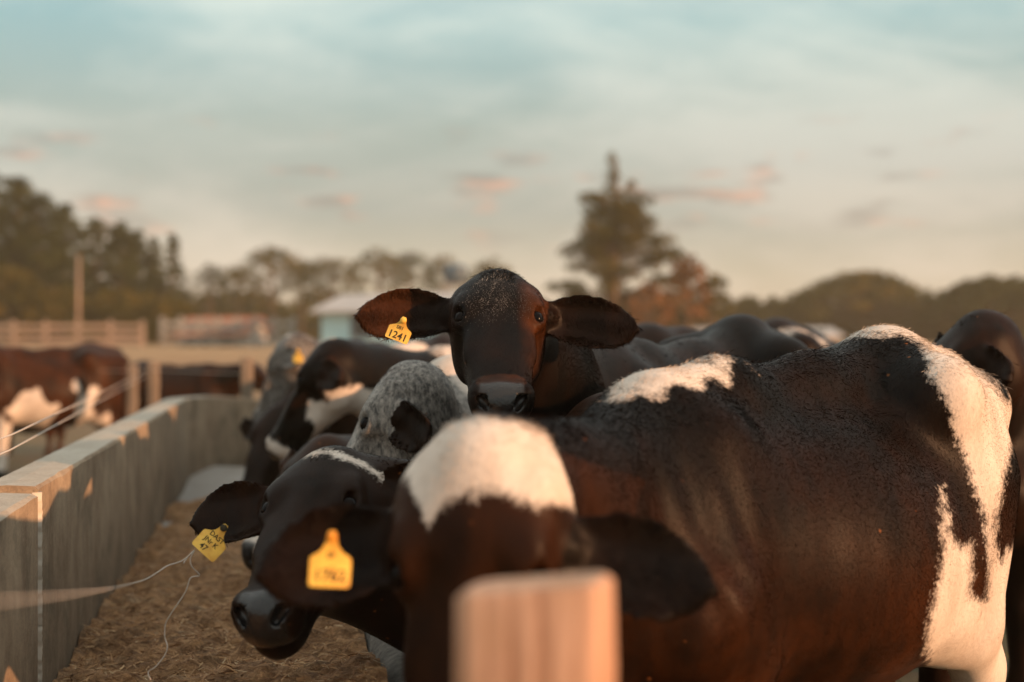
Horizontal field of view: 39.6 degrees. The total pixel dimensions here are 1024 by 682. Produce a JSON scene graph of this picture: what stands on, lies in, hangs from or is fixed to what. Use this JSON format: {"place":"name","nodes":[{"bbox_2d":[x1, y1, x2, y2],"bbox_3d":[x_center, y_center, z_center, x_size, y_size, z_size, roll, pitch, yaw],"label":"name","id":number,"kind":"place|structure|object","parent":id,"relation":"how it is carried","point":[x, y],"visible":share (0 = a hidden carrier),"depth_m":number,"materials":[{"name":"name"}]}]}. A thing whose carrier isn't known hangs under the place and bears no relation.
{"place":"outdoors","nodes":[
{"label":"outdoors","id":0,"kind":"place"},
{"bbox_2d":[0,342,1008,681],"bbox_3d":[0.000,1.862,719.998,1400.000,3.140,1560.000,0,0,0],"label":"ground","id":1,"kind":"structure","parent":0,"point":[36,446],"depth_m":42.82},
{"bbox_2d":[0,262,56,345],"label":"bushy tree","id":2,"kind":"object","parent":1,"relation":"on","point":[18,281],"visible":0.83,"depth_m":65.30,"materials":[{"name":"green plant"}]},
{"bbox_2d":[0,176,59,339],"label":"pine tree","id":3,"kind":"object","parent":1,"relation":"on","point":[3,246],"visible":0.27,"depth_m":74.26,"materials":[{"name":"green plant"}]},
{"bbox_2d":[0,174,71,344],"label":"pine tree","id":4,"kind":"object","parent":1,"relation":"on","point":[19,189],"visible":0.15,"depth_m":77.75,"materials":[{"name":"green plant"}]},
{"bbox_2d":[8,425,65,456],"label":"cow","id":5,"kind":"object","parent":1,"relation":"on","point":[50,433],"visible":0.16,"depth_m":14.44},
{"bbox_2d":[0,191,94,344],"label":"pine tree","id":6,"kind":"object","parent":1,"relation":"on","point":[25,244],"visible":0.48,"depth_m":74.51,"materials":[{"name":"green plant"}]},
{"bbox_2d":[5,283,105,345],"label":"bushy tree","id":7,"kind":"object","parent":1,"relation":"on","point":[64,303],"visible":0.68,"depth_m":66.01,"materials":[{"name":"green plant"}]},
{"bbox_2d":[0,342,129,477],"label":"cow","id":8,"kind":"object","parent":1,"relation":"on","point":[36,385],"visible":0.91,"depth_m":12.46},
{"bbox_2d":[0,320,144,346],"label":"rail fence","id":9,"kind":"object","parent":1,"relation":"on","point":[78,333],"visible":0.88,"depth_m":58.21,"materials":[{"name":"brown wood"}]},
{"bbox_2d":[76,255,79,319],"bbox_3d":[-19.528,-1.734,64.006,0.173,4.311,0.180,0,0,0],"label":"utility pole","id":10,"kind":"object","parent":1,"relation":"on","point":[78,289],"visible":0.66,"depth_m":63.95,"materials":[{"name":"wood"}]},
{"bbox_2d":[46,202,114,339],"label":"pine tree","id":11,"kind":"object","parent":1,"relation":"on","point":[76,233],"visible":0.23,"depth_m":79.82,"materials":[{"name":"green plant"}]},
{"bbox_2d":[71,216,117,295],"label":"pine tree","id":12,"kind":"object","parent":1,"relation":"on","point":[94,227],"visible":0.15,"depth_m":83.72,"materials":[{"name":"green plant"}]},
{"bbox_2d":[73,283,171,344],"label":"bushy tree","id":13,"kind":"object","parent":1,"relation":"on","point":[116,305],"visible":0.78,"depth_m":67.03,"materials":[{"name":"green plant"}]},
{"bbox_2d":[90,220,156,343],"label":"pine tree","id":14,"kind":"object","parent":1,"relation":"on","point":[123,269],"visible":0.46,"depth_m":79.62,"materials":[{"name":"green plant"}]},
{"bbox_2d":[127,365,137,416],"bbox_3d":[-3.256,0.745,12.198,0.087,1.086,0.086,0,0,0],"label":"fence post","id":15,"kind":"object","parent":1,"relation":"on","point":[132,398],"visible":0.45,"depth_m":12.16,"materials":[{"name":"brown wood"}]},
{"bbox_2d":[124,228,167,339],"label":"pine tree","id":16,"kind":"object","parent":1,"relation":"on","point":[145,265],"visible":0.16,"depth_m":85.75,"materials":[{"name":"green plant"}]},
{"bbox_2d":[147,361,159,406],"bbox_3d":[-2.772,0.721,10.998,0.087,1.127,0.086,0,0,0],"label":"fence post","id":17,"kind":"object","parent":1,"relation":"on","point":[153,381],"visible":0.28,"depth_m":10.96,"materials":[{"name":"brown wood"}]},
{"bbox_2d":[0,370,147,454],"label":"fence wire","id":18,"kind":"object","parent":17,"relation":"attached to","point":[61,421],"visible":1,"depth_m":4.46,"materials":[{"name":"silver metal"}]},
{"bbox_2d":[102,370,236,373],"bbox_3d":[-3.871,0.245,12.747,0.304,0.034,6.952,0,0,-35],"label":"fence wire","id":19,"kind":"object","parent":17,"relation":"attached to","point":[177,371],"visible":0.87,"depth_m":10.63,"materials":[{"name":"grey metal"}]},
{"bbox_2d":[138,236,177,343],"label":"pine tree","id":20,"kind":"object","parent":1,"relation":"on","point":[154,244],"visible":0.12,"depth_m":87.90,"materials":[{"name":"green plant"}]},
{"bbox_2d":[122,291,204,344],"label":"bushy tree","id":21,"kind":"object","parent":1,"relation":"on","point":[171,307],"visible":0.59,"depth_m":68.07,"materials":[{"name":"green plant"}]},
{"bbox_2d":[153,232,198,343],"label":"pine tree","id":22,"kind":"object","parent":1,"relation":"on","point":[172,271],"visible":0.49,"depth_m":83.83,"materials":[{"name":"green plant"}]},
{"bbox_2d":[123,360,266,418],"bbox_3d":[-3.195,0.695,14.543,1.840,1.008,0.559,0,0,12],"label":"cow","id":23,"kind":"object","parent":1,"relation":"on","point":[195,381],"visible":0.45,"depth_m":14.38},
{"bbox_2d":[0,396,403,681],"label":"feed trough","id":24,"kind":"object","parent":1,"relation":"on","point":[87,513],"visible":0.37,"depth_m":4.10,"materials":[{"name":"concrete"}]},
{"bbox_2d":[52,497,387,681],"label":"silage","id":25,"kind":"object","parent":24,"relation":"in","point":[179,515],"visible":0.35,"depth_m":3.77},
{"bbox_2d":[56,528,388,681],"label":"loose straw","id":26,"kind":"object","parent":25,"relation":"on","point":[227,634],"visible":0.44,"depth_m":3.69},
{"bbox_2d":[183,263,235,316],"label":"open tree","id":27,"kind":"object","parent":1,"relation":"on","point":[211,275],"visible":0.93,"depth_m":91.91,"materials":[{"name":"green plant"}]},
{"bbox_2d":[172,316,272,345],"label":"shed","id":28,"kind":"structure","parent":1,"relation":"on","point":[232,335],"depth_m":60.82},
{"bbox_2d":[184,327,208,345],"bbox_3d":[-13.482,-0.098,60.847,1.100,1.000,0.070,0,0,12],"label":"window","id":29,"kind":"structure","parent":28,"relation":"in","point":[185,328],"depth_m":60.88,"materials":[{"name":"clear glass"}]},
{"bbox_2d":[220,327,240,345],"bbox_3d":[-12.070,-0.099,60.551,1.100,1.000,0.070,0,0,12],"label":"window","id":30,"kind":"structure","parent":28,"relation":"in","point":[221,337],"depth_m":60.55,"materials":[{"name":"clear glass"}]},
{"bbox_2d":[159,316,295,345],"bbox_3d":[-12.116,-0.376,60.492,6.072,1.327,0.238,0,0,10],"label":"rail fence","id":31,"kind":"object","parent":1,"relation":"on","point":[217,322],"visible":0.91,"depth_m":60.42,"materials":[{"name":"brown wood"}]},
{"bbox_2d":[207,264,269,316],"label":"open tree","id":32,"kind":"object","parent":1,"relation":"on","point":[238,308],"visible":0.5,"depth_m":95.86,"materials":[{"name":"green plant"}]},
{"bbox_2d":[240,357,253,398],"bbox_3d":[-1.844,0.698,9.898,0.087,1.167,0.086,0,0,0],"label":"fence post","id":33,"kind":"object","parent":1,"relation":"on","point":[247,378],"visible":0.31,"depth_m":9.86,"materials":[{"name":"brown wood"}]},
{"bbox_2d":[225,245,314,343],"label":"open tree","id":34,"kind":"object","parent":1,"relation":"on","point":[268,258],"visible":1,"depth_m":89.47,"materials":[{"name":"green plant"}]},
{"bbox_2d":[241,434,351,570],"bbox_3d":[-0.221,0.656,5.273,0.558,1.029,2.109,0,0,33],"label":"cow","id":35,"kind":"object","parent":1,"relation":"on","point":[292,456],"visible":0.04,"depth_m":4.54},
{"bbox_2d":[274,258,329,333],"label":"open tree","id":36,"kind":"object","parent":1,"relation":"on","point":[301,305],"visible":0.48,"depth_m":94.90,"materials":[{"name":"green plant"}]},
{"bbox_2d":[293,255,365,304],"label":"open tree","id":37,"kind":"object","parent":1,"relation":"on","point":[330,264],"visible":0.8,"depth_m":91.72,"materials":[{"name":"green plant"}]},
{"bbox_2d":[251,333,415,420],"bbox_3d":[-0.859,0.571,8.088,0.616,1.222,2.020,0,0,21],"label":"cow","id":38,"kind":"object","parent":1,"relation":"on","point":[289,355],"visible":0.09,"depth_m":7.26},
{"bbox_2d":[239,334,450,485],"bbox_3d":[-0.745,0.567,7.680,0.633,1.223,2.119,0,0,30],"label":"cow","id":39,"kind":"object","parent":1,"relation":"on","point":[261,466],"visible":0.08,"depth_m":6.92},
{"bbox_2d":[266,336,450,460],"bbox_3d":[-0.244,0.578,6.341,0.620,1.194,2.052,0,0,29],"label":"cow","id":40,"kind":"object","parent":1,"relation":"on","point":[337,378],"visible":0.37,"depth_m":5.55},
{"bbox_2d":[339,246,415,293],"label":"open tree","id":41,"kind":"object","parent":1,"relation":"on","point":[379,264],"visible":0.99,"depth_m":87.67,"materials":[{"name":"green plant"}]},
{"bbox_2d":[309,292,453,344],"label":"farm building","id":42,"kind":"structure","parent":1,"relation":"on","point":[337,317],"depth_m":55.56,"materials":[{"name":"white metal"}]},
{"bbox_2d":[350,313,374,338],"bbox_3d":[-5.801,-0.569,55.015,1.100,1.000,0.070,0,0,26],"label":"window","id":43,"kind":"structure","parent":42,"relation":"in","point":[355,328],"depth_m":55.13,"materials":[{"name":"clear glass"}]},
{"bbox_2d":[346,354,470,459],"bbox_3d":[-0.053,0.574,4.562,0.658,1.193,2.039,0,0,26],"label":"cow","id":44,"kind":"object","parent":1,"relation":"on","point":[409,407],"visible":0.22,"depth_m":3.64},
{"bbox_2d":[375,250,442,293],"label":"open tree","id":45,"kind":"object","parent":1,"relation":"on","point":[406,260],"visible":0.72,"depth_m":91.73,"materials":[{"name":"green plant"}]},
{"bbox_2d":[413,337,428,341],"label":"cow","id":46,"kind":"object","parent":1,"relation":"on","point":[420,339],"depth_m":9.21},
{"bbox_2d":[414,254,473,292],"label":"open tree","id":47,"kind":"object","parent":1,"relation":"on","point":[439,263],"visible":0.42,"depth_m":93.84,"materials":[{"name":"green plant"}]},
{"bbox_2d":[442,264,467,291],"bbox_3d":[-2.300,-1.424,58.505,1.100,3.480,1.100,0,0,0],"label":"water tank","id":48,"kind":"object","parent":1,"relation":"on","point":[455,275],"visible":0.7,"depth_m":58.09,"materials":[{"name":"plastic"}]},
{"bbox_2d":[469,256,515,279],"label":"open tree","id":49,"kind":"object","parent":1,"relation":"on","point":[484,265],"visible":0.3,"depth_m":95.74,"materials":[{"name":"green plant"}]},
{"bbox_2d":[0,285,1023,342],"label":"distant scrub","id":50,"kind":"object","parent":1,"relation":"on","point":[312,322],"visible":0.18,"depth_m":108.59,"materials":[{"name":"green plant"}]},
{"bbox_2d":[454,572,616,681],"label":"fence post","id":51,"kind":"object","parent":1,"relation":"on","point":[553,628],"visible":1,"depth_m":1.26,"materials":[{"name":"brown wood"}]},
{"bbox_2d":[188,391,950,681],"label":"cow","id":52,"kind":"object","parent":1,"relation":"on","point":[267,625],"visible":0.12,"depth_m":2.89},
{"bbox_2d":[0,550,199,679],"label":"broken wire","id":53,"kind":"object","parent":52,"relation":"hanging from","point":[51,596],"visible":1,"depth_m":2.73,"materials":[{"name":"grey metal"}]},
{"bbox_2d":[561,282,588,296],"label":"bushy tree","id":54,"kind":"object","parent":1,"relation":"on","point":[575,292],"visible":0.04,"depth_m":71.93,"materials":[{"name":"green plant"}]},
{"bbox_2d":[352,267,808,417],"bbox_3d":[0.356,0.493,4.052,0.639,1.353,2.124,0,0,32],"label":"cow","id":55,"kind":"object","parent":1,"relation":"on","point":[518,342],"visible":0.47,"depth_m":3.39},
{"bbox_2d":[544,150,716,326],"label":"conifer","id":56,"kind":"object","parent":1,"relation":"on","point":[610,244],"visible":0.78,"depth_m":69.62,"materials":[{"name":"green plant"}]},
{"bbox_2d":[252,323,1020,681],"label":"cow","id":57,"kind":"object","parent":1,"relation":"on","point":[844,509],"visible":0.91,"depth_m":2.58},
{"bbox_2d":[621,277,677,325],"bbox_3d":[6.039,-1.175,63.943,2.923,3.393,2.764,0,0,0],"label":"bushy tree","id":58,"kind":"object","parent":1,"relation":"on","point":[651,296],"visible":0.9,"depth_m":63.67,"materials":[{"name":"brown plant"}]},
{"bbox_2d":[660,254,713,326],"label":"bushy tree","id":59,"kind":"object","parent":1,"relation":"on","point":[684,270],"visible":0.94,"depth_m":65.76,"materials":[{"name":"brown plant"}]},
{"bbox_2d":[691,271,734,326],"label":"bushy tree","id":60,"kind":"object","parent":1,"relation":"on","point":[711,283],"visible":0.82,"depth_m":69.77,"materials":[{"name":"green plant"}]},
{"bbox_2d":[635,317,836,348],"bbox_3d":[0.755,0.529,6.427,2.230,1.292,0.666,0,0,-41],"label":"cow","id":61,"kind":"object","parent":1,"relation":"on","point":[808,337],"visible":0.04,"depth_m":6.63},
{"bbox_2d":[718,294,768,318],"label":"bushy tree","id":62,"kind":"object","parent":1,"relation":"on","point":[750,304],"visible":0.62,"depth_m":106.99,"materials":[{"name":"green plant"}]},
{"bbox_2d":[691,327,844,342],"bbox_3d":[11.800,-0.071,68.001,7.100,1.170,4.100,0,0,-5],"label":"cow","id":63,"kind":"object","parent":1,"relation":"on","point":[830,333],"depth_m":66.75,"materials":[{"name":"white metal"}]},
{"bbox_2d":[761,294,802,325],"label":"bushy tree","id":64,"kind":"object","parent":1,"relation":"on","point":[772,306],"visible":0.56,"depth_m":107.00,"materials":[{"name":"green plant"}]},
{"bbox_2d":[785,288,843,331],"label":"bushy tree","id":65,"kind":"object","parent":1,"relation":"on","point":[817,322],"visible":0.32,"depth_m":106.39,"materials":[{"name":"green plant"}]},
{"bbox_2d":[791,270,940,331],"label":"spreading tree","id":66,"kind":"object","parent":1,"relation":"on","point":[861,286],"visible":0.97,"depth_m":103.07,"materials":[{"name":"green plant"}]},
{"bbox_2d":[916,274,1023,328],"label":"spreading tree","id":67,"kind":"object","parent":1,"relation":"on","point":[1005,295],"visible":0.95,"depth_m":98.17,"materials":[{"name":"green plant"}]},
{"bbox_2d":[932,307,1023,681],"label":"cow","id":68,"kind":"object","parent":1,"relation":"on","point":[989,341],"visible":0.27,"depth_m":3.98},
{"bbox_2d":[0,0,1023,311],"label":"sky","id":69,"kind":"structure","parent":0,"point":[785,146],"materials":[{"name":"blue"}]}
]}

